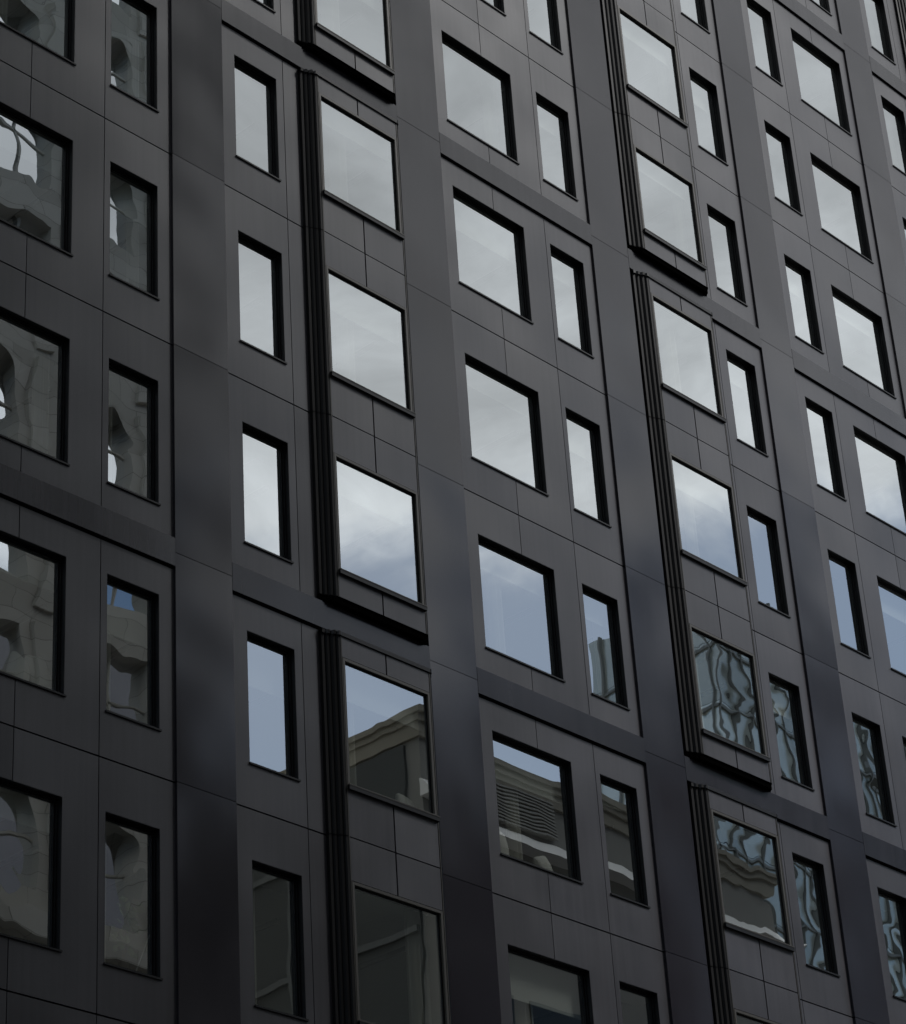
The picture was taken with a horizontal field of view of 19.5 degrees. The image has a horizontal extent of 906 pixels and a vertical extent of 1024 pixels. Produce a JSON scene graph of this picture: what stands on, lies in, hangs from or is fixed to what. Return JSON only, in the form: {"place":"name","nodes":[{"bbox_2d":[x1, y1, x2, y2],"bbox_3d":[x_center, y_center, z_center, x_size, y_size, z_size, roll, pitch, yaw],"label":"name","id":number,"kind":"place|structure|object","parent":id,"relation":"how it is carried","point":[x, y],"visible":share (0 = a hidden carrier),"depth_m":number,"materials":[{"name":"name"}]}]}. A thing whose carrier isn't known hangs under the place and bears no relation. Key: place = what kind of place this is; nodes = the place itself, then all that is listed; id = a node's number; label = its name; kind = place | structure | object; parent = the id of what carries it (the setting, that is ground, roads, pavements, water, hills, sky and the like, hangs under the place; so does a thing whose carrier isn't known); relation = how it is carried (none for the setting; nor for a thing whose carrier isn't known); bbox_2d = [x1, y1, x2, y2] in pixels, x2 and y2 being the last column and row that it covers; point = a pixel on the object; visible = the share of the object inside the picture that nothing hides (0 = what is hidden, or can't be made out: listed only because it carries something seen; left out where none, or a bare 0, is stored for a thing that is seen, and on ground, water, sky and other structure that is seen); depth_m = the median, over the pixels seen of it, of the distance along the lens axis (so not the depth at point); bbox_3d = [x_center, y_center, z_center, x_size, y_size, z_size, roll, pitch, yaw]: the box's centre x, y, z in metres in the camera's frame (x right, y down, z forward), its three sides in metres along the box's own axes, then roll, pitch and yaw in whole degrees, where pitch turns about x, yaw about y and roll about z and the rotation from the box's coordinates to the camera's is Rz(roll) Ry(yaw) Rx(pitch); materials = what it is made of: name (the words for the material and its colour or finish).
{"place":"outdoors","nodes":[
{"label":"outdoors","id":0,"kind":"place"},
{"bbox_2d":[136,934,149,970],"bbox_3d":[-3.654,5.207,30.928,0.012,0.620,0.013,-27,-60,35],"label":"white rod","id":1,"kind":"object","parent":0,"point":[142,952],"visible":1,"depth_m":30.95,"materials":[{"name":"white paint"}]},
{"bbox_2d":[0,0,905,1023],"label":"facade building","id":2,"kind":"structure","parent":0,"point":[452,510],"depth_m":38.67,"materials":[{"name":"black"}]},
{"bbox_2d":[0,777,62,952],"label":"window","id":3,"kind":"structure","parent":2,"relation":"in","point":[30,817],"depth_m":30.75,"materials":[{"name":"black glass"}]},
{"bbox_2d":[0,530,66,696],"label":"window","id":4,"kind":"structure","parent":2,"relation":"in","point":[32,576],"depth_m":32.33,"materials":[{"name":"black"}]},
{"bbox_2d":[0,306,69,465],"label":"window","id":5,"kind":"structure","parent":2,"relation":"in","point":[34,358],"depth_m":33.83,"materials":[{"name":"black glass"}]},
{"bbox_2d":[0,102,73,256],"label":"window","id":6,"kind":"structure","parent":2,"relation":"in","point":[36,161],"depth_m":35.47,"materials":[{"name":"black glass"}]},
{"bbox_2d":[0,0,76,65],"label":"window","id":7,"kind":"structure","parent":2,"relation":"in","point":[50,24],"depth_m":37.39,"materials":[{"name":"black glass"}]},
{"bbox_2d":[109,896,146,968],"bbox_3d":[-3.829,5.027,30.994,0.218,0.968,0.562,-21,-34,28],"label":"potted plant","id":8,"kind":"object","parent":2,"relation":"on","point":[139,908],"visible":0.85,"depth_m":31.05,"materials":[{"name":"green plant"}]},
{"bbox_2d":[103,811,162,980],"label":"window","id":9,"kind":"structure","parent":2,"relation":"in","point":[132,848],"depth_m":31.80,"materials":[{"name":"black glass"}]},
{"bbox_2d":[105,574,161,731],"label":"window","id":10,"kind":"structure","parent":2,"relation":"in","point":[132,657],"depth_m":33.11,"materials":[{"name":"black"}]},
{"bbox_2d":[107,358,160,505],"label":"window","id":11,"kind":"structure","parent":2,"relation":"in","point":[133,468],"depth_m":34.96,"materials":[{"name":"black glass"}]},
{"bbox_2d":[110,0,158,112],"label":"window","id":12,"kind":"structure","parent":2,"relation":"in","point":[133,22],"depth_m":37.76,"materials":[{"name":"black glass"}]},
{"bbox_2d":[109,161,159,300],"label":"window","id":13,"kind":"structure","parent":2,"relation":"in","point":[133,259],"depth_m":36.23,"materials":[{"name":"black glass"}]},
{"bbox_2d":[234,54,280,181],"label":"window","id":14,"kind":"structure","parent":2,"relation":"in","point":[255,90],"depth_m":38.97,"materials":[{"name":"black glass"}]},
{"bbox_2d":[238,230,286,364],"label":"window","id":15,"kind":"structure","parent":2,"relation":"in","point":[260,265],"depth_m":37.38,"materials":[{"name":"black glass"}]},
{"bbox_2d":[254,0,275,12],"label":"window","id":16,"kind":"structure","parent":2,"relation":"in","point":[269,4],"depth_m":40.28,"materials":[{"name":"black"}]},
{"bbox_2d":[242,421,293,563],"bbox_3d":[-2.564,-0.247,35.666,0.172,1.911,0.892,-27,-37,35],"label":"window","id":17,"kind":"structure","parent":2,"relation":"in","point":[265,456],"depth_m":35.78,"materials":[{"name":"black glass"}]},
{"bbox_2d":[247,630,300,781],"bbox_3d":[-2.377,2.526,34.080,0.172,1.911,0.892,-27,-37,35],"label":"window","id":18,"kind":"structure","parent":2,"relation":"in","point":[273,747],"depth_m":34.19,"materials":[{"name":"black"}]},
{"bbox_2d":[252,860,308,1021],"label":"window","id":19,"kind":"structure","parent":2,"relation":"in","point":[279,968],"depth_m":33.29,"materials":[{"name":"black glass"}]},
{"bbox_2d":[441,30,519,164],"bbox_3d":[0.400,-6.873,43.800,0.172,1.911,1.747,-27,-37,35],"label":"window","id":20,"kind":"structure","parent":2,"relation":"in","point":[479,102],"depth_m":43.95,"materials":[{"name":"black glass"}]},
{"bbox_2d":[452,185,533,323],"bbox_3d":[0.587,-4.100,42.215,0.172,1.911,1.747,-27,-37,35],"label":"window","id":21,"kind":"structure","parent":2,"relation":"in","point":[491,252],"depth_m":42.36,"materials":[{"name":"black glass"}]},
{"bbox_2d":[482,0,506,15],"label":"window","id":22,"kind":"structure","parent":2,"relation":"in","point":[498,5],"depth_m":45.54,"materials":[{"name":"black"}]},
{"bbox_2d":[465,353,548,496],"bbox_3d":[0.774,-1.327,40.629,0.172,1.911,1.747,-27,-37,35],"label":"window","id":23,"kind":"structure","parent":2,"relation":"in","point":[506,433],"depth_m":40.77,"materials":[{"name":"black glass"}]},
{"bbox_2d":[478,534,565,682],"bbox_3d":[0.962,1.446,39.044,0.172,1.911,1.747,-27,-37,35],"label":"window","id":24,"kind":"structure","parent":2,"relation":"in","point":[521,624],"depth_m":39.17,"materials":[{"name":"black"}]},
{"bbox_2d":[492,730,583,883],"bbox_3d":[1.149,4.220,37.458,0.172,1.911,1.747,-27,-37,35],"label":"window","id":25,"kind":"structure","parent":2,"relation":"in","point":[537,818],"depth_m":37.58,"materials":[{"name":"black"}]},
{"bbox_2d":[527,0,563,54],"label":"window","id":26,"kind":"structure","parent":2,"relation":"in","point":[542,14],"depth_m":46.61,"materials":[{"name":"black glass"}]},
{"bbox_2d":[508,944,593,1023],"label":"window","id":27,"kind":"structure","parent":2,"relation":"in","point":[544,990],"depth_m":36.17,"materials":[{"name":"black glass"}]},
{"bbox_2d":[536,92,578,200],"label":"window","id":28,"kind":"structure","parent":2,"relation":"in","point":[554,131],"depth_m":45.22,"materials":[{"name":"black glass"}]},
{"bbox_2d":[550,244,594,358],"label":"window","id":29,"kind":"structure","parent":2,"relation":"in","point":[568,272],"depth_m":43.62,"materials":[{"name":"black glass"}]},
{"bbox_2d":[565,407,611,527],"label":"window","id":30,"kind":"structure","parent":2,"relation":"in","point":[584,437],"depth_m":42.03,"materials":[{"name":"black glass"}]},
{"bbox_2d":[582,583,629,710],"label":"window","id":31,"kind":"structure","parent":2,"relation":"in","point":[607,674],"depth_m":40.44,"materials":[{"name":"black"}]},
{"bbox_2d":[600,774,650,908],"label":"window","id":32,"kind":"structure","parent":2,"relation":"in","point":[619,800],"depth_m":38.85,"materials":[{"name":"black"}]},
{"bbox_2d":[619,981,659,1023],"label":"window","id":33,"kind":"structure","parent":2,"relation":"in","point":[639,1005],"depth_m":37.58,"materials":[{"name":"black glass"}]},
{"bbox_2d":[680,0,710,33],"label":"window","id":34,"kind":"structure","parent":2,"relation":"in","point":[694,10],"depth_m":51.24,"materials":[{"name":"black glass"}]},
{"bbox_2d":[689,67,728,165],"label":"window","id":35,"kind":"structure","parent":2,"relation":"in","point":[704,93],"depth_m":49.93,"materials":[{"name":"black glass"}]},
{"bbox_2d":[707,204,747,306],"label":"window","id":36,"kind":"structure","parent":2,"relation":"in","point":[726,255],"depth_m":48.33,"materials":[{"name":"black glass"}]},
{"bbox_2d":[726,349,768,456],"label":"window","id":37,"kind":"structure","parent":2,"relation":"in","point":[742,374],"depth_m":46.74,"materials":[{"name":"black glass"}]},
{"bbox_2d":[746,0,782,85],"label":"window","id":38,"kind":"structure","parent":2,"relation":"in","point":[762,33],"depth_m":53.06,"materials":[{"name":"black glass"}]},
{"bbox_2d":[746,505,790,617],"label":"window","id":39,"kind":"structure","parent":2,"relation":"in","point":[771,590],"depth_m":45.14,"materials":[{"name":"black glass"}]},
{"bbox_2d":[764,120,802,215],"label":"window","id":40,"kind":"structure","parent":2,"relation":"in","point":[779,144],"depth_m":51.48,"materials":[{"name":"black glass"}]},
{"bbox_2d":[768,672,814,790],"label":"window","id":41,"kind":"structure","parent":2,"relation":"in","point":[786,701],"depth_m":43.55,"materials":[{"name":"black"}]},
{"bbox_2d":[784,254,824,353],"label":"window","id":42,"kind":"structure","parent":2,"relation":"in","point":[802,299],"depth_m":49.88,"materials":[{"name":"black glass"}]},
{"bbox_2d":[792,852,840,976],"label":"window","id":43,"kind":"structure","parent":2,"relation":"in","point":[816,925],"depth_m":41.96,"materials":[{"name":"black glass"}]},
{"bbox_2d":[811,0,831,15],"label":"window","id":44,"kind":"structure","parent":2,"relation":"in","point":[823,4],"depth_m":55.90,"materials":[{"name":"black"}]},
{"bbox_2d":[790,27,852,135],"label":"window","id":45,"kind":"structure","parent":2,"relation":"in","point":[819,75],"depth_m":54.34,"materials":[{"name":"black glass"}]},
{"bbox_2d":[805,397,846,500],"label":"window","id":46,"kind":"structure","parent":2,"relation":"in","point":[821,425],"depth_m":48.29,"materials":[{"name":"black glass"}]},
{"bbox_2d":[810,152,873,263],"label":"window","id":47,"kind":"structure","parent":2,"relation":"in","point":[841,211],"depth_m":52.75,"materials":[{"name":"black glass"}]},
{"bbox_2d":[827,549,870,658],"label":"window","id":48,"kind":"structure","parent":2,"relation":"in","point":[843,571],"depth_m":46.69,"materials":[{"name":"black"}]},
{"bbox_2d":[831,285,896,398],"bbox_3d":[7.893,-3.275,50.979,0.172,1.911,1.742,-27,-37,35],"label":"window","id":49,"kind":"structure","parent":2,"relation":"in","point":[860,330],"depth_m":51.16,"materials":[{"name":"black glass"}]},
{"bbox_2d":[851,712,896,826],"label":"window","id":50,"kind":"structure","parent":2,"relation":"in","point":[871,758],"depth_m":45.10,"materials":[{"name":"black"}]},
{"bbox_2d":[853,425,905,534],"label":"window","id":51,"kind":"structure","parent":2,"relation":"in","point":[882,468],"depth_m":49.52,"materials":[{"name":"black glass"}]},
{"bbox_2d":[864,0,895,64],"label":"window","id":52,"kind":"structure","parent":2,"relation":"in","point":[875,9],"depth_m":57.69,"materials":[{"name":"black glass"}]},
{"bbox_2d":[877,576,905,675],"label":"window","id":53,"kind":"structure","parent":2,"relation":"in","point":[893,598],"depth_m":47.75,"materials":[{"name":"black"}]},
{"bbox_2d":[877,887,905,1000],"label":"window","id":54,"kind":"structure","parent":2,"relation":"in","point":[892,906],"depth_m":43.55,"materials":[{"name":"black glass"}]},
{"bbox_2d":[881,96,905,174],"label":"window","id":55,"kind":"structure","parent":2,"relation":"in","point":[894,117],"depth_m":56.22,"materials":[{"name":"black glass"}]},
{"bbox_2d":[902,736,905,758],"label":"window","id":56,"kind":"structure","parent":2,"relation":"in","point":[903,738],"depth_m":46.23,"materials":[{"name":"black"}]},
{"bbox_2d":[902,217,905,235],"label":"window","id":57,"kind":"structure","parent":2,"relation":"in","point":[904,220],"depth_m":54.68,"materials":[{"name":"black glass"}]}
]}

